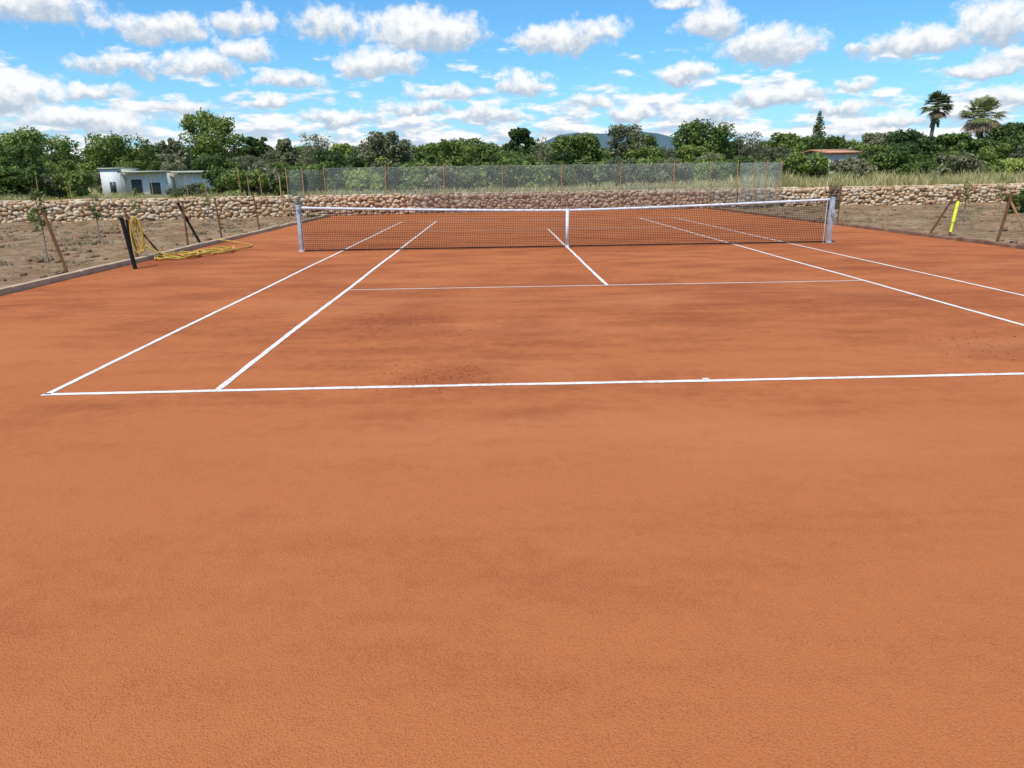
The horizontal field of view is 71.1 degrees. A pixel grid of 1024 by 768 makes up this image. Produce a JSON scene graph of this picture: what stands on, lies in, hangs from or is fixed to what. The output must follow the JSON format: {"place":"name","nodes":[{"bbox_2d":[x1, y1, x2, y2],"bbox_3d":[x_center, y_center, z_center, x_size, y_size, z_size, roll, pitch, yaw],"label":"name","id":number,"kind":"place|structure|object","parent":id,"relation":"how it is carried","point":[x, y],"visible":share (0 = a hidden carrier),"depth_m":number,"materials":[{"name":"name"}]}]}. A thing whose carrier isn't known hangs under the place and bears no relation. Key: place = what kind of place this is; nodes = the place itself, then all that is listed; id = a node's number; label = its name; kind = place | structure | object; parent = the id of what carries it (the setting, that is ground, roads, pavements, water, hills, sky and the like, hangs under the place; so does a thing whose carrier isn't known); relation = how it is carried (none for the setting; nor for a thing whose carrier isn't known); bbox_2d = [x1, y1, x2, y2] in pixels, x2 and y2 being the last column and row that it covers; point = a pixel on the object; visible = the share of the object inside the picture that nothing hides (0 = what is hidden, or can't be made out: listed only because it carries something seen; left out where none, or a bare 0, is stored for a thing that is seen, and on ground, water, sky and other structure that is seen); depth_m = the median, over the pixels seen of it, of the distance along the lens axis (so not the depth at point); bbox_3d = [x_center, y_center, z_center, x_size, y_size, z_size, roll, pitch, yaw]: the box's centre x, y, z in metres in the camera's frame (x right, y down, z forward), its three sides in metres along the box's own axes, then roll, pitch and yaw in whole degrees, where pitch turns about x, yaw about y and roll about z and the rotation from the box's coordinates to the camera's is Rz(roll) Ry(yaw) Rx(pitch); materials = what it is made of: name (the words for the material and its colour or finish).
{"place":"outdoors","nodes":[
{"label":"outdoors","id":0,"kind":"place"},
{"bbox_2d":[0,179,1023,287],"bbox_3d":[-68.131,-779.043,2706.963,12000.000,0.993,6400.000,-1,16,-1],"label":"ground","id":1,"kind":"structure","parent":0,"point":[15,255],"depth_m":23.50,"materials":[{"name":"soil"}]},
{"bbox_2d":[26,188,48,263],"bbox_3d":[-10.264,-3.415,15.582,0.418,1.645,0.408,-14,21,-39],"label":"sapling tree","id":2,"kind":"object","parent":1,"relation":"on","point":[35,195],"visible":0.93,"depth_m":15.47,"materials":[{"name":"green plant"}]},
{"bbox_2d":[0,125,82,169],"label":"broadleaf tree","id":3,"kind":"object","parent":1,"relation":"on","point":[62,148],"visible":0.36,"depth_m":74.23,"materials":[{"name":"green plant"}]},
{"bbox_2d":[41,210,68,272],"bbox_3d":[-8.478,-2.588,13.332,0.292,1.264,0.071,-5,17,-15],"label":"steel post","id":4,"kind":"object","parent":1,"relation":"on","point":[55,241],"visible":0.82,"depth_m":13.29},
{"bbox_2d":[87,192,103,240],"bbox_3d":[-12.365,-4.939,21.279,0.383,1.475,0.378,3,17,13],"label":"sapling tree","id":5,"kind":"object","parent":1,"relation":"on","point":[94,210],"visible":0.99,"depth_m":21.24,"materials":[{"name":"green plant"}]},
{"bbox_2d":[70,131,162,185],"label":"broadleaf tree","id":6,"kind":"object","parent":1,"relation":"on","point":[116,148],"visible":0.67,"depth_m":78.04,"materials":[{"name":"green plant"}]},
{"bbox_2d":[123,208,138,257],"bbox_3d":[-8.442,-3.298,15.914,0.267,1.192,0.066,7,18,26],"label":"steel post","id":7,"kind":"object","parent":1,"relation":"on","point":[127,218],"visible":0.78,"depth_m":15.87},
{"bbox_2d":[126,214,163,257],"bbox_3d":[-8.217,-3.306,16.057,0.645,0.993,0.047,-7,17,-21],"label":"brace rod","id":8,"kind":"object","parent":7,"relation":"attached to","point":[150,242],"visible":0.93,"depth_m":16.09,"materials":[{"name":"metal"}]},
{"bbox_2d":[127,188,142,226],"bbox_3d":[-14.451,-6.749,27.525,0.414,1.549,0.427,-1,16,-1],"label":"sapling tree","id":9,"kind":"object","parent":1,"relation":"on","point":[134,194],"visible":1,"depth_m":27.41,"materials":[{"name":"green plant"}]},
{"bbox_2d":[97,168,226,197],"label":"white outbuilding","id":10,"kind":"structure","parent":1,"relation":"on","point":[135,178],"depth_m":55.84,"materials":[{"name":"white paint"}]},
{"bbox_2d":[0,214,330,295],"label":"concrete kerb","id":11,"kind":"structure","parent":1,"relation":"on","point":[50,280],"depth_m":14.55,"materials":[{"name":"grey concrete"}]},
{"bbox_2d":[157,138,193,173],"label":"olive tree","id":12,"kind":"object","parent":1,"relation":"on","point":[179,156],"visible":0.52,"depth_m":69.30,"materials":[{"name":"green plant"}]},
{"bbox_2d":[181,201,188,244],"bbox_3d":[-8.657,-4.213,19.004,0.060,1.232,0.060,5,17,20],"label":"steel post","id":13,"kind":"object","parent":1,"relation":"on","point":[186,233],"visible":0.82,"depth_m":18.97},
{"bbox_2d":[176,202,200,242],"bbox_3d":[-8.577,-4.243,19.069,0.601,1.143,0.081,2,16,10],"label":"brace rod","id":14,"kind":"object","parent":1,"relation":"on","point":[191,227],"visible":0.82,"depth_m":19.05,"materials":[{"name":"black metal"}]},
{"bbox_2d":[200,181,211,228],"bbox_3d":[-11.111,-6.493,26.119,0.358,1.741,0.425,4,17,17],"label":"sapling tree","id":15,"kind":"object","parent":1,"relation":"on","point":[204,187],"visible":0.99,"depth_m":26.00,"materials":[{"name":"green plant"}]},
{"bbox_2d":[177,106,247,164],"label":"broadleaf tree","id":16,"kind":"object","parent":1,"relation":"on","point":[217,142],"visible":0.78,"depth_m":75.45,"materials":[{"name":"green plant"}]},
{"bbox_2d":[214,197,222,237],"bbox_3d":[-8.764,-4.916,21.391,0.137,1.266,0.064,-1,16,-1],"label":"steel post","id":17,"kind":"object","parent":1,"relation":"on","point":[218,218],"visible":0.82,"depth_m":21.36,"materials":[{"name":"brown metal"}]},
{"bbox_2d":[252,193,259,229],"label":"steel post","id":18,"kind":"object","parent":1,"relation":"on","point":[256,211],"visible":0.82,"depth_m":24.81,"materials":[{"name":"brown metal"}]},
{"bbox_2d":[241,136,276,166],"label":"broadleaf tree","id":19,"kind":"object","parent":1,"relation":"on","point":[253,146],"visible":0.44,"depth_m":74.48,"materials":[{"name":"green plant"}]},
{"bbox_2d":[278,174,283,221],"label":"steel post","id":20,"kind":"object","parent":1,"relation":"on","point":[281,197],"visible":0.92,"depth_m":29.84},
{"bbox_2d":[282,191,288,222],"bbox_3d":[-8.945,-6.942,28.329,0.141,1.316,0.064,-1,16,-1],"label":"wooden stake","id":21,"kind":"object","parent":1,"relation":"on","point":[285,207],"visible":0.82,"depth_m":28.30,"materials":[{"name":"brown wood"}]},
{"bbox_2d":[275,138,300,166],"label":"olive tree","id":22,"kind":"object","parent":1,"relation":"on","point":[290,156],"visible":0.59,"depth_m":73.14,"materials":[{"name":"green plant"}]},
{"bbox_2d":[307,190,309,218],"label":"steel post","id":23,"kind":"object","parent":1,"relation":"on","point":[308,201],"visible":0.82,"depth_m":31.63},
{"bbox_2d":[297,129,332,191],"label":"olive tree","id":24,"kind":"object","parent":1,"relation":"on","point":[320,146],"visible":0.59,"depth_m":67.61,"materials":[{"name":"green plant"}]},
{"bbox_2d":[329,143,353,161],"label":"broadleaf tree","id":25,"kind":"object","parent":1,"relation":"on","point":[345,148],"visible":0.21,"depth_m":80.83,"materials":[{"name":"green plant"}]},
{"bbox_2d":[356,130,416,185],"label":"olive tree","id":26,"kind":"object","parent":1,"relation":"on","point":[396,152],"visible":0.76,"depth_m":68.82,"materials":[{"name":"green plant"}]},
{"bbox_2d":[412,147,426,163],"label":"broadleaf tree","id":27,"kind":"object","parent":1,"relation":"on","point":[418,156],"visible":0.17,"depth_m":79.41,"materials":[{"name":"green plant"}]},
{"bbox_2d":[449,137,502,170],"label":"broadleaf tree","id":28,"kind":"object","parent":1,"relation":"on","point":[487,150],"visible":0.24,"depth_m":67.38,"materials":[{"name":"green plant"}]},
{"bbox_2d":[36,168,932,198],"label":"field stakes","id":29,"kind":"object","parent":1,"relation":"on","point":[239,184],"visible":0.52,"depth_m":38.23,"materials":[{"name":"brown wood"}]},
{"bbox_2d":[1,176,1019,200],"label":"yellow wildflowers","id":30,"kind":"object","parent":1,"relation":"on","point":[305,193],"visible":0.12,"depth_m":44.18,"materials":[{"name":"yellow plant"}]},
{"bbox_2d":[0,208,1023,767],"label":"clay tennis court","id":31,"kind":"object","parent":1,"relation":"on","point":[760,574],"visible":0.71,"depth_m":3.78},
{"bbox_2d":[120,218,137,268],"bbox_3d":[-7.641,-2.782,14.283,0.231,1.024,0.090,5,17,20],"label":"black post","id":32,"kind":"object","parent":31,"relation":"on","point":[128,243],"visible":0.9,"depth_m":14.26,"materials":[{"name":"black metal"}]},
{"bbox_2d":[125,220,132,249],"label":"black post","id":33,"kind":"object","parent":31,"relation":"on","point":[127,226],"visible":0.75,"depth_m":14.38,"materials":[{"name":"black metal"}]},
{"bbox_2d":[130,216,252,259],"bbox_3d":[-7.622,-3.820,17.890,1.666,0.966,4.674,-1,16,-1],"label":"garden hose","id":34,"kind":"object","parent":31,"relation":"on","point":[181,253],"visible":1,"depth_m":16.04,"materials":[{"name":"yellow rubber"}]},
{"bbox_2d":[40,217,1023,395],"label":"court lines","id":35,"kind":"object","parent":31,"relation":"on","point":[238,373],"visible":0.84,"depth_m":6.16,"materials":[{"name":"paint"}]},
{"bbox_2d":[296,197,835,251],"bbox_3d":[1.336,-3.832,17.244,12.980,1.092,0.268,-1,16,-1],"label":"tennis net","id":36,"kind":"object","parent":31,"relation":"on","point":[832,213],"visible":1,"depth_m":17.30,"materials":[{"name":"fabric"}]},
{"bbox_2d":[324,309,1022,396],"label":"clay crumbs","id":37,"kind":"object","parent":31,"relation":"on","point":[508,340],"visible":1,"depth_m":7.02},
{"bbox_2d":[0,149,1023,213],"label":"shrubs","id":38,"kind":"object","parent":1,"relation":"on","point":[14,180],"visible":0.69,"depth_m":52.93,"materials":[{"name":"green plant"}]},
{"bbox_2d":[0,183,1023,222],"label":"stone wall","id":39,"kind":"structure","parent":1,"relation":"on","point":[154,209],"depth_m":35.49,"materials":[{"name":"stone"}]},
{"bbox_2d":[0,133,1023,193],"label":"distant trees","id":40,"kind":"object","parent":1,"relation":"on","point":[446,152],"visible":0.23,"depth_m":66.86,"materials":[{"name":"green plant"}]},
{"bbox_2d":[0,168,1023,200],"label":"tall grass","id":41,"kind":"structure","parent":1,"relation":"on","point":[877,179],"depth_m":39.98,"materials":[{"name":"plant"}]},
{"bbox_2d":[0,205,1023,282],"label":"soil clods","id":42,"kind":"object","parent":1,"relation":"on","point":[56,272],"visible":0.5,"depth_m":23.86,"materials":[{"name":"brown soil"}]},
{"bbox_2d":[0,204,1023,266],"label":"weeds","id":43,"kind":"object","parent":1,"relation":"on","point":[102,242],"visible":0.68,"depth_m":24.64,"materials":[{"name":"green plant"}]},
{"bbox_2d":[504,127,535,159],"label":"broadleaf tree","id":44,"kind":"object","parent":1,"relation":"on","point":[518,136],"visible":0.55,"depth_m":82.89,"materials":[{"name":"green plant"}]},
{"bbox_2d":[285,160,782,216],"bbox_3d":[1.352,-9.538,34.910,23.801,2.351,1.369,-2,16,-5],"label":"chain link fence","id":45,"kind":"object","parent":1,"relation":"on","point":[620,197],"visible":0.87,"depth_m":35.26,"materials":[{"name":"metal"}]},
{"bbox_2d":[529,137,561,185],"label":"olive tree","id":46,"kind":"object","parent":1,"relation":"on","point":[547,159],"visible":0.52,"depth_m":70.40,"materials":[{"name":"green plant"}]},
{"bbox_2d":[551,132,610,179],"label":"broadleaf tree","id":47,"kind":"object","parent":1,"relation":"on","point":[581,146],"visible":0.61,"depth_m":69.31,"materials":[{"name":"green plant"}]},
{"bbox_2d":[605,123,645,159],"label":"olive tree","id":48,"kind":"object","parent":1,"relation":"on","point":[616,148],"visible":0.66,"depth_m":71.86,"materials":[{"name":"green plant"}]},
{"bbox_2d":[669,118,737,161],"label":"broadleaf tree","id":49,"kind":"object","parent":1,"relation":"on","point":[697,132],"visible":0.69,"depth_m":74.62,"materials":[{"name":"green plant"}]},
{"bbox_2d":[731,131,766,166],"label":"olive tree","id":50,"kind":"object","parent":1,"relation":"on","point":[756,145],"visible":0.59,"depth_m":70.68,"materials":[{"name":"green plant"}]},
{"bbox_2d":[773,183,776,213],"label":"steel post","id":51,"kind":"object","parent":1,"relation":"on","point":[775,197],"visible":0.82,"depth_m":29.43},
{"bbox_2d":[764,132,806,153],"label":"broadleaf tree","id":52,"kind":"object","parent":1,"relation":"on","point":[788,141],"visible":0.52,"depth_m":73.91,"materials":[{"name":"green plant"}]},
{"bbox_2d":[812,109,826,148],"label":"conifer tree","id":53,"kind":"object","parent":1,"relation":"on","point":[818,125],"visible":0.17,"depth_m":76.08,"materials":[{"name":"green plant"}]},
{"bbox_2d":[822,185,825,219],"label":"steel post","id":54,"kind":"object","parent":1,"relation":"on","point":[824,201],"visible":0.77,"depth_m":25.31,"materials":[{"name":"brown metal"}]},
{"bbox_2d":[797,149,862,175],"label":"farmhouse","id":55,"kind":"object","parent":1,"relation":"on","point":[834,156],"visible":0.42,"depth_m":59.84,"materials":[{"name":"paint"}]},
{"bbox_2d":[830,160,851,170],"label":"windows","id":56,"kind":"structure","parent":55,"relation":"in","point":[832,161],"depth_m":59.90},
{"bbox_2d":[827,185,841,221],"bbox_3d":[11.013,-6.145,24.539,0.435,1.300,0.040,-1,16,-1],"label":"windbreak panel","id":57,"kind":"object","parent":1,"relation":"on","point":[834,194],"visible":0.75,"depth_m":24.45,"materials":[{"name":"fabric"}]},
{"bbox_2d":[708,207,1023,248],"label":"concrete kerb","id":58,"kind":"structure","parent":1,"relation":"on","point":[979,241],"depth_m":19.37,"materials":[{"name":"grey concrete"}]},
{"bbox_2d":[861,131,894,156],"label":"olive tree","id":59,"kind":"object","parent":1,"relation":"on","point":[873,139],"visible":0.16,"depth_m":76.41,"materials":[{"name":"green plant"}]},
{"bbox_2d":[884,186,893,227],"bbox_3d":[11.312,-5.270,21.526,0.130,1.285,0.064,-1,16,-1],"label":"steel post","id":60,"kind":"object","parent":1,"relation":"on","point":[888,206],"visible":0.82,"depth_m":21.49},
{"bbox_2d":[882,128,939,160],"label":"broadleaf tree","id":61,"kind":"object","parent":1,"relation":"on","point":[924,141],"visible":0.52,"depth_m":71.56,"materials":[{"name":"green plant"}]},
{"bbox_2d":[919,90,954,136],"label":"palm tree","id":62,"kind":"object","parent":1,"relation":"on","point":[939,98],"visible":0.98,"depth_m":82.98,"materials":[{"name":"green plant"}]},
{"bbox_2d":[929,191,958,232],"bbox_3d":[11.363,-4.482,18.920,0.634,1.198,0.069,0,16,4],"label":"brace rod","id":63,"kind":"object","parent":1,"relation":"on","point":[944,211],"visible":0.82,"depth_m":18.88,"materials":[{"name":"metal"}]},
{"bbox_2d":[930,132,978,159],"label":"broadleaf tree","id":64,"kind":"object","parent":1,"relation":"on","point":[962,142],"visible":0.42,"depth_m":66.95,"materials":[{"name":"green plant"}]},
{"bbox_2d":[948,193,960,235],"bbox_3d":[11.608,-4.431,18.809,0.190,1.138,0.080,-1,16,-1],"label":"yellow sleeved post","id":65,"kind":"object","parent":1,"relation":"on","point":[955,212],"visible":0.91,"depth_m":18.77,"materials":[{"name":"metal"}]},
{"bbox_2d":[961,182,972,220],"bbox_3d":[15.365,-6.154,24.253,0.338,1.351,0.390,-1,16,-1],"label":"sapling tree","id":66,"kind":"object","parent":1,"relation":"on","point":[967,194],"visible":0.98,"depth_m":24.19,"materials":[{"name":"green plant"}]},
{"bbox_2d":[957,94,1006,138],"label":"palm tree","id":67,"kind":"object","parent":1,"relation":"on","point":[981,123],"visible":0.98,"depth_m":79.56,"materials":[{"name":"green plant"}]},
{"bbox_2d":[973,138,996,161],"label":"broadleaf tree","id":68,"kind":"object","parent":1,"relation":"on","point":[987,142],"visible":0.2,"depth_m":68.47,"materials":[{"name":"green plant"}]},
{"bbox_2d":[980,122,1023,157],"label":"broadleaf tree","id":69,"kind":"object","parent":1,"relation":"on","point":[1012,134],"visible":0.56,"depth_m":77.83,"materials":[{"name":"green plant"}]},
{"bbox_2d":[996,173,1009,214],"bbox_3d":[18.548,-7.202,27.235,0.398,1.617,0.425,-1,16,-1],"label":"sapling tree","id":70,"kind":"object","parent":1,"relation":"on","point":[1000,188],"visible":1,"depth_m":27.16,"materials":[{"name":"green plant"}]},
{"bbox_2d":[996,192,1013,241],"bbox_3d":[11.406,-3.822,16.612,0.216,1.230,0.073,5,17,19],"label":"steel post","id":71,"kind":"object","parent":1,"relation":"on","point":[1004,217],"visible":0.82,"depth_m":16.58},
{"bbox_2d":[1010,201,1023,230],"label":"brace rod","id":72,"kind":"object","parent":71,"relation":"attached to","point":[1017,214],"visible":1,"depth_m":16.43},
{"bbox_2d":[0,0,1023,158],"label":"sky","id":73,"kind":"structure","parent":0,"point":[423,71],"materials":[{"name":"blue"}]},
{"bbox_2d":[400,131,680,179],"bbox_3d":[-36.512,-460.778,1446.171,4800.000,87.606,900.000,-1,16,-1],"label":"hills","id":74,"kind":"structure","parent":0,"point":[662,140],"depth_m":1357.56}
]}

